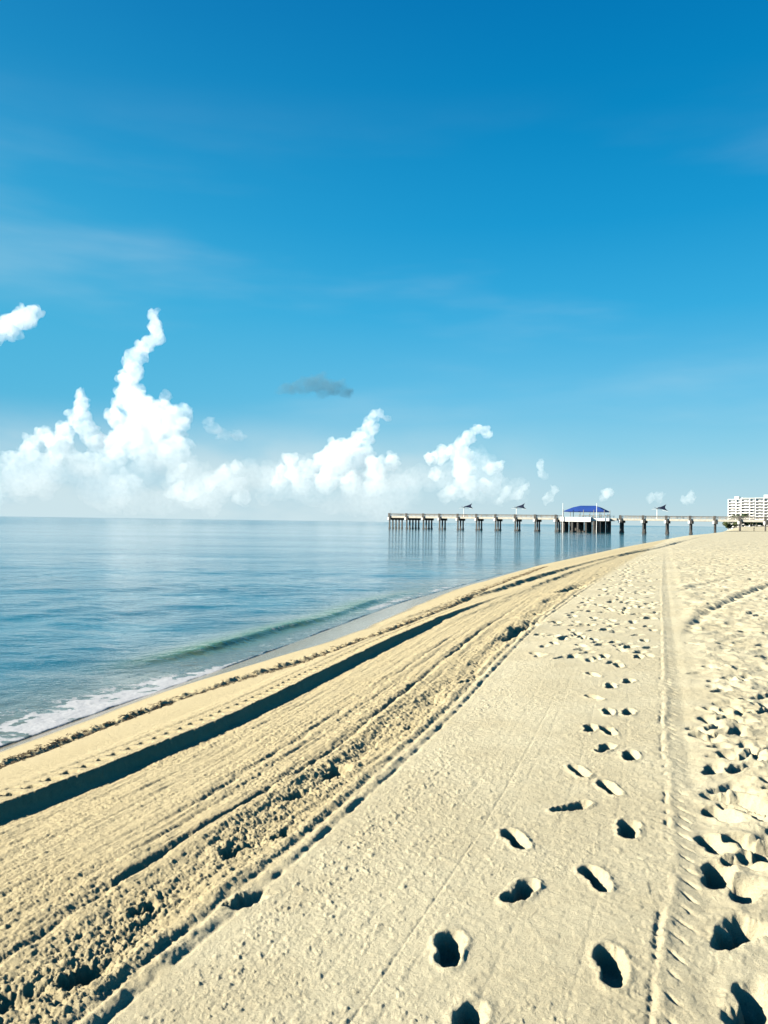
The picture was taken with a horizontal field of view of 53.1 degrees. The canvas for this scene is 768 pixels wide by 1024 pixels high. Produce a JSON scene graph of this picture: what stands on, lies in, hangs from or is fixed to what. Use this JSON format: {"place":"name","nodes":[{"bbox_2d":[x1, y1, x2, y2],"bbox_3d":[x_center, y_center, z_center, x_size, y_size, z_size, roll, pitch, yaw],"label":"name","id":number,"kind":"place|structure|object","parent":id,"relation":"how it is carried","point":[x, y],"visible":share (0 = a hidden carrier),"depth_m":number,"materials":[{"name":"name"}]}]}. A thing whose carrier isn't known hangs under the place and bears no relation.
{"place":"outdoors","nodes":[
{"label":"outdoors","id":0,"kind":"place"},
{"bbox_2d":[0,516,729,747],"bbox_3d":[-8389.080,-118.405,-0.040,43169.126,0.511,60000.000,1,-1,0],"label":"water","id":1,"kind":"structure","parent":0,"point":[97,615],"depth_m":35.40,"materials":[{"name":"blue liquid"}]},
{"bbox_2d":[387,513,767,533],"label":"fishing pier","id":2,"kind":"structure","parent":1,"relation":"in","point":[714,520],"depth_m":327.87,"materials":[{"name":"concrete"}]},
{"bbox_2d":[511,503,525,516],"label":"sail shade","id":3,"kind":"object","parent":2,"relation":"on","point":[521,506],"visible":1,"depth_m":330.77,"materials":[{"name":"fabric"}]},
{"bbox_2d":[560,505,613,532],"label":"pier pavilion","id":4,"kind":"structure","parent":1,"relation":"in","point":[582,524],"depth_m":314.60,"materials":[{"name":"blue paint"}]},
{"bbox_2d":[0,527,767,1023],"bbox_3d":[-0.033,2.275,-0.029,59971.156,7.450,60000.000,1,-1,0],"label":"sand","id":5,"kind":"structure","parent":0,"point":[538,797],"depth_m":4.69,"materials":[{"name":"beige sand"}]},
{"bbox_2d":[0,566,547,768],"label":"seaweed","id":6,"kind":"object","parent":5,"relation":"on","point":[214,688],"visible":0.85,"depth_m":10.99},
{"bbox_2d":[722,522,737,528],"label":"dune shrub","id":7,"kind":"object","parent":5,"relation":"on","point":[727,525],"visible":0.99,"depth_m":317.43,"materials":[{"name":"green plant"}]},
{"bbox_2d":[728,497,740,528],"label":"apartment tower","id":8,"kind":"structure","parent":5,"relation":"on","point":[734,505],"depth_m":895.84,"materials":[{"name":"white paint"}]},
{"bbox_2d":[734,522,748,526],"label":"dune shrub","id":9,"kind":"object","parent":5,"relation":"on","point":[746,523],"visible":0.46,"depth_m":321.84,"materials":[{"name":"green plant"}]},
{"bbox_2d":[741,498,754,526],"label":"apartment tower","id":10,"kind":"structure","parent":5,"relation":"on","point":[748,505],"depth_m":841.86,"materials":[{"name":"white paint"}]},
{"bbox_2d":[748,522,761,526],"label":"dune shrub","id":11,"kind":"object","parent":5,"relation":"on","point":[755,524],"visible":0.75,"depth_m":321.70,"materials":[{"name":"green plant"}]},
{"bbox_2d":[755,495,767,526],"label":"apartment tower","id":12,"kind":"structure","parent":5,"relation":"on","point":[761,507],"depth_m":797.97,"materials":[{"name":"white paint"}]},
{"bbox_2d":[0,0,767,526],"label":"sky","id":13,"kind":"structure","parent":0,"point":[284,260],"materials":[{"name":"blue"}]}
]}

